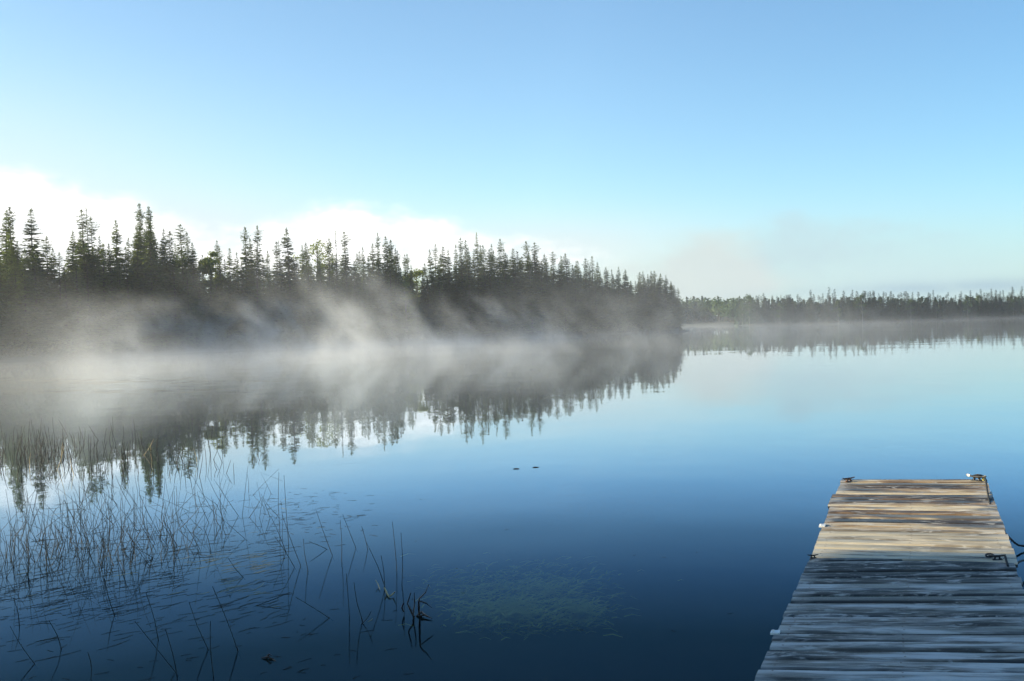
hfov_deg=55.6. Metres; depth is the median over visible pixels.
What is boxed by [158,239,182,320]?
fir tree
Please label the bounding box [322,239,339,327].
spruce tree
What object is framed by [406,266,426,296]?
birch tree
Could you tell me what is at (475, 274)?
spruce tree
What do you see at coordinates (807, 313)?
spruce tree
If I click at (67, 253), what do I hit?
spruce tree
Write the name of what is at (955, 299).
spruce tree
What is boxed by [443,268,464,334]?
spruce tree
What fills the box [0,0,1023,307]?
sky
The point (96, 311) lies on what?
spruce tree
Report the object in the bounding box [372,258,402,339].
spruce tree
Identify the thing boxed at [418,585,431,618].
branch
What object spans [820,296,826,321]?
spruce tree
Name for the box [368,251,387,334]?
spruce tree
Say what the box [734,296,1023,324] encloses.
shore woods
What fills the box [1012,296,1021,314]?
spruce tree
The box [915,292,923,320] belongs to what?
spruce tree
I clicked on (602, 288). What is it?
spruce tree
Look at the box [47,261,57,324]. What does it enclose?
spruce tree
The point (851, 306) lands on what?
spruce tree
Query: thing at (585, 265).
spruce tree
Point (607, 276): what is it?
spruce tree
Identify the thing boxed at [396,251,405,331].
spruce tree
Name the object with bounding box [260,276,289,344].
fir tree
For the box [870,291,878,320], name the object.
spruce tree
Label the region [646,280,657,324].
spruce tree
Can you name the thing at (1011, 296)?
spruce tree
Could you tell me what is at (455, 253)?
spruce tree
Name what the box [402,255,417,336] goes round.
spruce tree
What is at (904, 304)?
spruce tree
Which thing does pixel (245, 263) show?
spruce tree
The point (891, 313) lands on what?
spruce tree
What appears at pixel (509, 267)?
spruce tree
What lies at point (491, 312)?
spruce tree
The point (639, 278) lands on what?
spruce tree
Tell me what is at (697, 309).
hazy woods
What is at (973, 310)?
spruce tree
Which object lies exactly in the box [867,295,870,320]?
spruce tree
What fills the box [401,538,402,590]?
reed
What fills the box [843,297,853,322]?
spruce tree
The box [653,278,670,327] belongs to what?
spruce tree
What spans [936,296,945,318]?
spruce tree
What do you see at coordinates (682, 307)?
spruce tree
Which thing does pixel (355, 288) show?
spruce tree
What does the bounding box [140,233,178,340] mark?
spruce tree
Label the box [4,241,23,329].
spruce tree
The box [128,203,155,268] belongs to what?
spruce tree
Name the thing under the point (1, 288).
spruce tree
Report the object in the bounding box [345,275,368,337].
spruce tree
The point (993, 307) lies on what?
spruce tree
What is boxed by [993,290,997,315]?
spruce tree
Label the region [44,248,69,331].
fir tree
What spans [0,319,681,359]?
shore undergrowth
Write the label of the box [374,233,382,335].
spruce tree
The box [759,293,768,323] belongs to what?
spruce tree
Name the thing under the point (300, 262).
spruce tree
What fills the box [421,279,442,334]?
spruce tree
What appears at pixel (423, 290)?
spruce tree
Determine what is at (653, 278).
spruce tree
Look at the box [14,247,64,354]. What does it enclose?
spruce tree
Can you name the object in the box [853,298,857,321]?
spruce tree
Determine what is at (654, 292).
spruce tree
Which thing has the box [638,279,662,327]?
spruce tree
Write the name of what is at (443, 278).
spruce tree
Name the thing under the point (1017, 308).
spruce tree
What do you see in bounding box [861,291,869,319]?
spruce tree
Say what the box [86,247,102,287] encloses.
spruce tree
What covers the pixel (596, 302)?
conifer tree
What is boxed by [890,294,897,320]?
spruce tree
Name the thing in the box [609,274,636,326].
spruce tree
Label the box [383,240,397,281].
spruce tree
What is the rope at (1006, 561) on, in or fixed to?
attached to the dock
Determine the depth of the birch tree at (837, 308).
246.15 m
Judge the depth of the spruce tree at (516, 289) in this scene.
160.82 m
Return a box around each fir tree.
[0,240,33,331]
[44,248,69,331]
[60,231,88,317]
[60,235,94,321]
[88,235,117,326]
[106,220,140,319]
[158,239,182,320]
[218,273,246,337]
[223,261,259,345]
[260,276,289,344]
[262,277,302,344]
[298,267,338,339]
[314,251,328,303]
[516,255,555,334]
[552,265,571,330]
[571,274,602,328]
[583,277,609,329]
[595,271,602,292]
[621,270,633,308]
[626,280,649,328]
[662,275,676,314]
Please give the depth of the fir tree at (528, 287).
161.12 m
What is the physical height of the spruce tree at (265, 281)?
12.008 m
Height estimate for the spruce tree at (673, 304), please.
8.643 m
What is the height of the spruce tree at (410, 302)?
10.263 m
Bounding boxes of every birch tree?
[198,251,224,301]
[397,277,416,334]
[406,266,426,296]
[737,302,744,324]
[743,295,753,324]
[832,301,843,316]
[853,293,867,321]
[905,299,915,314]
[932,300,938,318]
[962,295,972,314]
[975,295,982,309]
[1009,299,1014,315]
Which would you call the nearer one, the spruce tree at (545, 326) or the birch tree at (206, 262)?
the birch tree at (206, 262)
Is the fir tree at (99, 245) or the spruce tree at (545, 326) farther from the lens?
the spruce tree at (545, 326)
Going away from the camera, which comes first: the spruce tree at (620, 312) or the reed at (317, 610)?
the reed at (317, 610)
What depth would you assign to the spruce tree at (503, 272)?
160.90 m
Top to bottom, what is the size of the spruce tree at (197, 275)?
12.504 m
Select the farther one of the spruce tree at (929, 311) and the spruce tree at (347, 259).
the spruce tree at (929, 311)
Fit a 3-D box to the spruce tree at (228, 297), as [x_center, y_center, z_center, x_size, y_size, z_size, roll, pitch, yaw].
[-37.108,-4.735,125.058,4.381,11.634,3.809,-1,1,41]
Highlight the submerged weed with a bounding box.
[400,552,681,639]
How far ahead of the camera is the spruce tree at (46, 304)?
106.44 m
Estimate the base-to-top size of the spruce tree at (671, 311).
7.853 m
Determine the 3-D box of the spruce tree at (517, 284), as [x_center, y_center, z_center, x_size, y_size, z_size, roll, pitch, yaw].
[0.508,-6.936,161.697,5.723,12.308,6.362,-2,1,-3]
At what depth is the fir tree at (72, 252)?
111.06 m
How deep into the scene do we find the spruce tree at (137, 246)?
116.00 m
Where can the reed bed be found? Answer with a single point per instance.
(55, 465)
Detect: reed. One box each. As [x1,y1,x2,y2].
[6,493,14,577]
[10,626,38,668]
[15,498,35,578]
[28,516,28,585]
[44,525,69,574]
[64,501,98,575]
[66,519,85,585]
[104,578,115,619]
[107,483,112,552]
[122,521,153,571]
[135,621,180,678]
[146,593,159,644]
[165,629,178,680]
[189,602,211,655]
[210,621,214,680]
[212,586,240,658]
[278,479,280,538]
[282,515,302,570]
[284,481,289,550]
[296,597,333,620]
[346,574,349,620]
[375,580,395,596]
[392,522,397,576]
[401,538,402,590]
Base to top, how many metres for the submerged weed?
0.186 m
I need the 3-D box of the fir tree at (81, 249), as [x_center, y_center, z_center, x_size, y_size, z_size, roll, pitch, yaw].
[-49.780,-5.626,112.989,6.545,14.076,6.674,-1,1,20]
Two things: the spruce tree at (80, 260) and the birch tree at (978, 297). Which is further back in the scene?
the birch tree at (978, 297)
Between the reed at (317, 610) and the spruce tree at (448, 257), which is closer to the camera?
the reed at (317, 610)
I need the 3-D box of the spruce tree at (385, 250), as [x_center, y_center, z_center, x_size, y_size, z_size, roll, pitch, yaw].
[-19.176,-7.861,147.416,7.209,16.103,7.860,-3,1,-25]
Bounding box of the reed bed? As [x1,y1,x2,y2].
[0,417,270,569]
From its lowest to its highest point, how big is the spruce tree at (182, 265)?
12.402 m
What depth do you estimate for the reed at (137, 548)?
8.83 m
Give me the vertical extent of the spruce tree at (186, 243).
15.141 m
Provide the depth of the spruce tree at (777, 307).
254.02 m
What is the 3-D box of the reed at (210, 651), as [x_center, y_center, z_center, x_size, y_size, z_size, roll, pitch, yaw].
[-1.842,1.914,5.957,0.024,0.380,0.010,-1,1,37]
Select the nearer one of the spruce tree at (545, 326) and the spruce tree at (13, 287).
the spruce tree at (13, 287)
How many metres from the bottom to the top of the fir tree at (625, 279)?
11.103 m
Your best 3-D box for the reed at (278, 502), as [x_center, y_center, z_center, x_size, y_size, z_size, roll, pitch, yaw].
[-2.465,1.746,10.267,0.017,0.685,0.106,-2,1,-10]
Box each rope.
[974,474,1023,546]
[1004,556,1023,566]
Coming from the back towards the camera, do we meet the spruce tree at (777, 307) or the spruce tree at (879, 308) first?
the spruce tree at (777, 307)
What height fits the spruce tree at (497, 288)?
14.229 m
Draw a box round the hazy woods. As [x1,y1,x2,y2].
[679,296,753,323]
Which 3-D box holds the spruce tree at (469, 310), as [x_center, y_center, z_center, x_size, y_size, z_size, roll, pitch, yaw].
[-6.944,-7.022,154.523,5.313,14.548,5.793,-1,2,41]
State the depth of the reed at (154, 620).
6.73 m
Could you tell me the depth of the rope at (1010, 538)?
9.07 m
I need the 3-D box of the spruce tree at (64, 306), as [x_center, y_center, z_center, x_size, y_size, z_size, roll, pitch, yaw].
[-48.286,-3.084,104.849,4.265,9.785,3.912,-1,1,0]
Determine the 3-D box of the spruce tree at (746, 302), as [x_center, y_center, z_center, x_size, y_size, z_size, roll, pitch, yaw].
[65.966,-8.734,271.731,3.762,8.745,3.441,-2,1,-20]
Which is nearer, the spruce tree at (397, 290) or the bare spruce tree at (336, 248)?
the bare spruce tree at (336, 248)
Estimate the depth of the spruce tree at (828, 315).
246.57 m
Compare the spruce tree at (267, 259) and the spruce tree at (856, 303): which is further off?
the spruce tree at (856, 303)
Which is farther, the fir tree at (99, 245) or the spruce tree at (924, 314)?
the spruce tree at (924, 314)
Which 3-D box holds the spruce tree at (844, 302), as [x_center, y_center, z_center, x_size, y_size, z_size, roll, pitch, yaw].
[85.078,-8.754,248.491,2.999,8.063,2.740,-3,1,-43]
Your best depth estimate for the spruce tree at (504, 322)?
158.18 m
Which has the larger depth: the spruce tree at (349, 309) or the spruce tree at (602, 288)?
the spruce tree at (602, 288)
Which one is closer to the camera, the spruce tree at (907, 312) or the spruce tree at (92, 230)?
the spruce tree at (92, 230)
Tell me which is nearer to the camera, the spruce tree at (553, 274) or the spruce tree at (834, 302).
the spruce tree at (553, 274)
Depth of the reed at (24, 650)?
6.31 m
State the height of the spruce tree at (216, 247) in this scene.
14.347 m
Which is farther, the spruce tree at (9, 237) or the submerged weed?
the spruce tree at (9, 237)
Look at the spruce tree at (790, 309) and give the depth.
252.47 m
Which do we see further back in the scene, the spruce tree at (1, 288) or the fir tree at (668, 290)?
the fir tree at (668, 290)
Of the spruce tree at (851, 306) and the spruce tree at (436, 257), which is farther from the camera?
the spruce tree at (851, 306)
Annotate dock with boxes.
[754,475,1023,680]
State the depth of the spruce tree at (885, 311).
249.53 m
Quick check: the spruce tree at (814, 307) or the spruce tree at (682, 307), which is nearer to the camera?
the spruce tree at (682, 307)
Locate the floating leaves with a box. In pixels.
[0,488,730,680]
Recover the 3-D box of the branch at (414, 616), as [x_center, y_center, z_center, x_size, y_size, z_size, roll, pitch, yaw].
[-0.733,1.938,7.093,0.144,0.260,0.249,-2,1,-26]
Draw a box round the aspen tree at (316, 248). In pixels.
[293,239,339,279]
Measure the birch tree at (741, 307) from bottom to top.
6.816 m
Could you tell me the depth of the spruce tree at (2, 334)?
97.58 m
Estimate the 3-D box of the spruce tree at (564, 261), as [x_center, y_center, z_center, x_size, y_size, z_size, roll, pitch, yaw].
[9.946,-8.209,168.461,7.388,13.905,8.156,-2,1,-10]
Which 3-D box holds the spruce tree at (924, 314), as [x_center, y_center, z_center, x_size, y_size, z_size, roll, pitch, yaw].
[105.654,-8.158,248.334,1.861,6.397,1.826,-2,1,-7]
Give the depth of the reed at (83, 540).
8.80 m
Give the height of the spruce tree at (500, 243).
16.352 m
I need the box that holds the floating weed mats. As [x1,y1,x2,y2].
[1,374,283,394]
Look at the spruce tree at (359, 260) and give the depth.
144.86 m
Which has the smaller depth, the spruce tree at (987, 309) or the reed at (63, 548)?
the reed at (63, 548)
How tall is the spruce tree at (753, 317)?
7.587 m
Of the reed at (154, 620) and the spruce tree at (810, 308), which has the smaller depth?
the reed at (154, 620)
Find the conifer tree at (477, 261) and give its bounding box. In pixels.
[471,233,485,322]
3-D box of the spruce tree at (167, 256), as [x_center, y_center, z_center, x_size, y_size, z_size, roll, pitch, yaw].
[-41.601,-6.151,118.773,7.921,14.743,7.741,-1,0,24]
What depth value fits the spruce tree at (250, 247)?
131.84 m
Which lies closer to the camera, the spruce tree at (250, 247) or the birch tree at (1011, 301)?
the spruce tree at (250, 247)
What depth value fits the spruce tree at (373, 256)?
147.59 m
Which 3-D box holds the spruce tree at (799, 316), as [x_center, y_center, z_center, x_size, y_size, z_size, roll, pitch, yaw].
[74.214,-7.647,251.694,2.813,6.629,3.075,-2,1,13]
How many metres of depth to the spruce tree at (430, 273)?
151.98 m
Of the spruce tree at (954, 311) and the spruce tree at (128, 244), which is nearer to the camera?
the spruce tree at (128, 244)
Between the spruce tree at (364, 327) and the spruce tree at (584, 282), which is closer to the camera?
the spruce tree at (364, 327)
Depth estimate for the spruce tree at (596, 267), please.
174.13 m
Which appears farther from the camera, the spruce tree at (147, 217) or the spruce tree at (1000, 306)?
the spruce tree at (1000, 306)
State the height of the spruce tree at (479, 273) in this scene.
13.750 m
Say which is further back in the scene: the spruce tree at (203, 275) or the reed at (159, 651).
the spruce tree at (203, 275)
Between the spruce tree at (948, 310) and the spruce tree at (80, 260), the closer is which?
the spruce tree at (80, 260)
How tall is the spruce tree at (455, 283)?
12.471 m
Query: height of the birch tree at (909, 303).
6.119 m
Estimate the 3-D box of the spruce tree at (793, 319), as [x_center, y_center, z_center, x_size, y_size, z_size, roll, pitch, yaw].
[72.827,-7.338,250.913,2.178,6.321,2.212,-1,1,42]
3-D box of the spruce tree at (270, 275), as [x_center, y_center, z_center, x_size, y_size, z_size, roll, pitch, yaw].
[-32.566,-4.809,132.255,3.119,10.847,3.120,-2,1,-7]
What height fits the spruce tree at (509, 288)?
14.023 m
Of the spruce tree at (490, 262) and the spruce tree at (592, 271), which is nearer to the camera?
the spruce tree at (490, 262)
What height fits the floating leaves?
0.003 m
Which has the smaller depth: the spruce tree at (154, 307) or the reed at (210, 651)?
the reed at (210, 651)
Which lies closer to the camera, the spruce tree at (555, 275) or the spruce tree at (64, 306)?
the spruce tree at (64, 306)
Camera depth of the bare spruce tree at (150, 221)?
119.03 m
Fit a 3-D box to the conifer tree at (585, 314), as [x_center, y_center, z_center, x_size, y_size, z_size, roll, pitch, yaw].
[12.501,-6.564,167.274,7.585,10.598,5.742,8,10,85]
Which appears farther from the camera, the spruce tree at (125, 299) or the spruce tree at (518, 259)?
the spruce tree at (518, 259)
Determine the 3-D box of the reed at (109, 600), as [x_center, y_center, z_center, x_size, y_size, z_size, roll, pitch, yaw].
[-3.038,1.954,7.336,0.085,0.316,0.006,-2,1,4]
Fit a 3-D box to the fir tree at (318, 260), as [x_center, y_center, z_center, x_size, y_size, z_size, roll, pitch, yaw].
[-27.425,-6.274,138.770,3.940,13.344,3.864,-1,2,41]
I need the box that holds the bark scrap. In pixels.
[261,654,275,660]
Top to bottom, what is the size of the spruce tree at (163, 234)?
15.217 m
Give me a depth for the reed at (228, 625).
6.42 m
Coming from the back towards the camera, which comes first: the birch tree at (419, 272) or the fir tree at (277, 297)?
the birch tree at (419, 272)
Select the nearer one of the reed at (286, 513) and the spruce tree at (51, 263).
the reed at (286, 513)
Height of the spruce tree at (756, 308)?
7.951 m
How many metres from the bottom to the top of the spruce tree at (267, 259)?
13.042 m
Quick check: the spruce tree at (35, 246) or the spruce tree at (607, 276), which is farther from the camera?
the spruce tree at (607, 276)
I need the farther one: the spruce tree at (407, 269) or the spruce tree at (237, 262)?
the spruce tree at (407, 269)
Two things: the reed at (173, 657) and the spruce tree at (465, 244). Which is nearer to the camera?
the reed at (173, 657)
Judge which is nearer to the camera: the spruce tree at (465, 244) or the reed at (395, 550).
the reed at (395, 550)
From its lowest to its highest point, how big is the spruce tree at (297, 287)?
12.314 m
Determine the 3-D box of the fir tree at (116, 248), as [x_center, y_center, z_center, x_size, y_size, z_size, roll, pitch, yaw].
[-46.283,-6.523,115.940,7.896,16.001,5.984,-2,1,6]
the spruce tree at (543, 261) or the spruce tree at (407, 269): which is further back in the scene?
the spruce tree at (543, 261)
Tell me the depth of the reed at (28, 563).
8.58 m
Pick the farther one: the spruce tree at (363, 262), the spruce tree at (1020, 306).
the spruce tree at (1020, 306)
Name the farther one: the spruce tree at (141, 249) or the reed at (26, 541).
the spruce tree at (141, 249)
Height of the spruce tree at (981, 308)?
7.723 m
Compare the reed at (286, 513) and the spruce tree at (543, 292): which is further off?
the spruce tree at (543, 292)
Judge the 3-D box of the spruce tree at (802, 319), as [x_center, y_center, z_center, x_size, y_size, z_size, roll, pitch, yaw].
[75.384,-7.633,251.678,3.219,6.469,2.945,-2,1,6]
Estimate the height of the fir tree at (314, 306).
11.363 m
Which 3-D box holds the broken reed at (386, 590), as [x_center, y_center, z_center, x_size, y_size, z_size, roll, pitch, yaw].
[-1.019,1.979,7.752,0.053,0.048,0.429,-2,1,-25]
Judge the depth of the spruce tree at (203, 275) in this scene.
126.34 m
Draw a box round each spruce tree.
[0,207,22,342]
[0,211,45,296]
[0,256,19,348]
[0,279,15,351]
[2,258,35,348]
[3,248,51,355]
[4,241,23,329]
[8,253,43,342]
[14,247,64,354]
[18,208,62,345]
[39,268,55,346]
[40,236,59,328]
[46,252,79,340]
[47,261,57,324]
[49,269,85,351]
[50,252,96,354]
[62,247,72,288]
[67,208,99,340]
[80,243,111,343]
[82,248,117,348]
[85,216,109,285]
[85,244,129,355]
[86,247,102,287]
[87,243,140,350]
[111,261,139,353]
[119,246,155,349]
[123,227,144,338]
[125,238,131,274]
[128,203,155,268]
[129,226,166,337]
[129,229,169,341]
[132,222,173,350]
[136,221,172,334]
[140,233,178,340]
[143,206,156,258]
[145,211,154,248]
[158,228,172,270]
[159,231,210,342]
[160,251,194,347]
[164,224,196,284]
[176,250,204,337]
[179,264,209,347]
[184,233,190,274]
[186,243,216,339]
[188,254,209,321]
[191,262,218,346]
[200,255,206,314]
[200,268,225,345]
[203,261,222,325]
[212,240,222,291]
[213,248,235,337]
[217,259,239,340]
[225,248,239,322]
[232,261,238,295]
[233,227,272,340]
[233,252,240,276]
[245,225,275,340]
[246,249,273,346]
[247,239,261,294]
[248,258,264,336]
[259,259,272,313]
[264,251,273,288]
[264,270,283,334]
[269,242,297,337]
[276,229,316,335]
[278,259,292,340]
[285,256,310,334]
[292,277,316,343]
[298,243,331,334]
[299,246,305,279]
[299,261,317,335]
[309,261,335,341]
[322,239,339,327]
[326,262,351,333]
[327,254,352,339]
[334,231,337,280]
[335,232,359,326]
[335,266,361,342]
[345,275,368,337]
[349,261,365,334]
[352,254,361,285]
[354,264,382,342]
[355,251,366,287]
[359,247,374,322]
[360,258,381,337]
[365,243,383,335]
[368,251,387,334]
[371,236,409,327]
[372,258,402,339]
[373,253,404,339]
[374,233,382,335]
[381,248,413,333]
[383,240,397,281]
[384,256,407,339]
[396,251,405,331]
[402,254,407,276]
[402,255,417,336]
[403,273,425,336]
[408,265,418,332]
[408,283,428,335]
[419,263,433,332]
[419,275,435,332]
[421,249,447,332]
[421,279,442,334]
[426,272,449,335]
[432,244,439,277]
[432,246,460,332]
[433,265,460,336]
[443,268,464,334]
[445,251,460,298]
[446,263,474,336]
[452,238,474,335]
[452,252,484,338]
[453,245,458,286]
[463,241,468,274]
[466,247,482,327]
[471,245,500,334]
[471,253,482,316]
[476,249,510,333]
[477,254,483,310]
[481,245,494,332]
[488,251,512,334]
[491,258,517,334]
[495,238,509,290]
[497,253,526,332]
[500,249,513,319]
[501,259,518,324]
[507,259,531,329]
[508,248,524,313]
[508,263,530,330]
[515,251,524,286]
[520,241,529,272]
[520,253,541,323]
[522,255,557,332]
[528,243,553,331]
[530,262,560,331]
[538,254,552,279]
[541,262,564,332]
[544,259,561,331]
[546,252,561,327]
[549,269,562,326]
[556,253,589,327]
[556,271,577,330]
[567,266,588,324]
[567,266,590,333]
[575,261,590,312]
[581,258,600,305]
[582,268,594,324]
[586,266,594,309]
[587,256,602,321]
[594,262,606,291]
[598,268,616,325]
[599,279,609,325]
[600,281,616,327]
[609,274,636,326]
[610,281,627,330]
[614,267,622,293]
[621,277,648,330]
[623,284,643,330]
[634,279,658,331]
[636,272,642,292]
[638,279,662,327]
[645,274,655,324]
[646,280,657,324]
[651,271,661,319]
[651,280,660,319]
[651,281,678,329]
[653,277,674,328]
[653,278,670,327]
[661,288,681,327]
[667,285,683,326]
[672,286,685,325]
[675,289,685,326]
[734,295,741,324]
[742,294,747,321]
[749,297,755,323]
[753,296,759,322]
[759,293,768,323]
[768,295,775,323]
[774,296,779,322]
[782,295,794,324]
[782,296,785,322]
[785,295,795,321]
[791,301,797,323]
[795,296,801,322]
[795,299,802,321]
[799,299,807,322]
[804,300,809,321]
[808,290,815,321]
[808,296,815,322]
[812,294,816,321]
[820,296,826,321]
[825,293,831,322]
[826,287,832,317]
[832,289,837,319]
[840,291,848,313]
[843,296,852,321]
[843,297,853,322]
[848,294,854,322]
[853,291,859,319]
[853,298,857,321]
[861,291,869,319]
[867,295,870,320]
[867,297,875,321]
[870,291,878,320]
[877,294,882,319]
[879,291,888,319]
[886,291,896,321]
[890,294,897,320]
[897,293,905,320]
[902,291,908,319]
[903,291,909,320]
[909,292,915,319]
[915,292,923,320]
[921,297,928,320]
[925,294,932,319]
[926,294,934,316]
[931,290,936,317]
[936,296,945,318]
[944,292,951,318]
[949,298,959,318]
[953,295,959,317]
[957,294,965,318]
[966,295,973,318]
[972,296,976,318]
[979,289,985,316]
[982,293,985,316]
[985,293,990,315]
[989,295,996,317]
[990,296,997,316]
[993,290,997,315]
[995,294,1001,316]
[996,291,1004,312]
[1004,295,1012,316]
[1008,287,1015,313]
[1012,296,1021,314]
[1014,296,1020,316]
[1019,286,1023,314]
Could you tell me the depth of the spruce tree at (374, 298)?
144.37 m
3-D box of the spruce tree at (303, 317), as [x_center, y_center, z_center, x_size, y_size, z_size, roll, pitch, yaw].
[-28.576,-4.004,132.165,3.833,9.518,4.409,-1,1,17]
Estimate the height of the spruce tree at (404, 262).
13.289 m
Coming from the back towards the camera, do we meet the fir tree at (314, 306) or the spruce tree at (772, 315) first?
the spruce tree at (772, 315)
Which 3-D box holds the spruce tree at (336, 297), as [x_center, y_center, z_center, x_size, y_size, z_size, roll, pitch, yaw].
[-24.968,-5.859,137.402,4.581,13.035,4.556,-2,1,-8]
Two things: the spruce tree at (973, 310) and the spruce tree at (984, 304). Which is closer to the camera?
the spruce tree at (973, 310)
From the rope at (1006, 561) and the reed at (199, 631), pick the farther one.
the rope at (1006, 561)
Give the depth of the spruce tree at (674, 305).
176.16 m
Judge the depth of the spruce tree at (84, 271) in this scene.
108.72 m
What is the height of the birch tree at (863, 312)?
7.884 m
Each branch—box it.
[401,593,426,617]
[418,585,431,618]
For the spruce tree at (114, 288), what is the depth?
108.98 m
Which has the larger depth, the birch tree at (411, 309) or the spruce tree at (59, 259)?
the birch tree at (411, 309)
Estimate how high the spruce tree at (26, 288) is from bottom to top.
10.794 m
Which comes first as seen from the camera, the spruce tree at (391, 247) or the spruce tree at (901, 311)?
the spruce tree at (391, 247)
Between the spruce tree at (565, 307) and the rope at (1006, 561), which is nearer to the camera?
the rope at (1006, 561)
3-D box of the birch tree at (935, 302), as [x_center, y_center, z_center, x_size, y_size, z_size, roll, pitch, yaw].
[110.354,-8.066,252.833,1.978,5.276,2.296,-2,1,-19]
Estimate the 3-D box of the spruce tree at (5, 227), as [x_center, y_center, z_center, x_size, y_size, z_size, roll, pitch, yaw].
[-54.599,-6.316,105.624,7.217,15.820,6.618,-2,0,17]
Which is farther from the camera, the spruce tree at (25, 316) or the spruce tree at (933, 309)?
the spruce tree at (933, 309)
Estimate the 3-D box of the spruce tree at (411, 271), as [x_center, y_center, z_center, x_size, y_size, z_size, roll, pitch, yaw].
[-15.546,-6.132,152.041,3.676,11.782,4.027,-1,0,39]
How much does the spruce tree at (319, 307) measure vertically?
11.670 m
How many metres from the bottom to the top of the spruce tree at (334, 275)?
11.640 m
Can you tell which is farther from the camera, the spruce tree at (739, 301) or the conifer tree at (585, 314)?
the spruce tree at (739, 301)
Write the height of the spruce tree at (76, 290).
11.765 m
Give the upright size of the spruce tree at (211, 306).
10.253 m
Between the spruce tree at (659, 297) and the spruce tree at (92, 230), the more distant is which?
the spruce tree at (659, 297)
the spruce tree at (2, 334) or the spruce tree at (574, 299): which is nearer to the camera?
the spruce tree at (2, 334)
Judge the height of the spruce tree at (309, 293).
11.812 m
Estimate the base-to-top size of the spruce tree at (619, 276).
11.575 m
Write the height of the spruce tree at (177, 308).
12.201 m
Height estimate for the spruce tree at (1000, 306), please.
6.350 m
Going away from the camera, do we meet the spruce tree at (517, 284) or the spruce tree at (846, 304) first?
the spruce tree at (517, 284)
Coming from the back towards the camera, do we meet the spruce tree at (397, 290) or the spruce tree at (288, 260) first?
the spruce tree at (397, 290)
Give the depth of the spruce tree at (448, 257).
156.85 m
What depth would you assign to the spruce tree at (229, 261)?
129.19 m
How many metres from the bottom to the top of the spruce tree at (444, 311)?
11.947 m
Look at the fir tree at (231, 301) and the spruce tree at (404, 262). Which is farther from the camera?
the spruce tree at (404, 262)
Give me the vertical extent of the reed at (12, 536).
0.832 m
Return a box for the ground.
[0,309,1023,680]
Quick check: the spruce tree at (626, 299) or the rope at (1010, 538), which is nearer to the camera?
the rope at (1010, 538)
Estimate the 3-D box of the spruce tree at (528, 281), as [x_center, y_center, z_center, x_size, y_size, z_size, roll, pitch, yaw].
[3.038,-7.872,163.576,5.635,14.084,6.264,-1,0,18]
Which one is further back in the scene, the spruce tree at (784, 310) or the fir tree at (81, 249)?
the spruce tree at (784, 310)
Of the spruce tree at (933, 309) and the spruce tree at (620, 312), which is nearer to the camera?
the spruce tree at (620, 312)
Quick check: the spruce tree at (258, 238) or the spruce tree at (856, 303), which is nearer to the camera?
the spruce tree at (258, 238)
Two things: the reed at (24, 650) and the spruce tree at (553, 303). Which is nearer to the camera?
the reed at (24, 650)

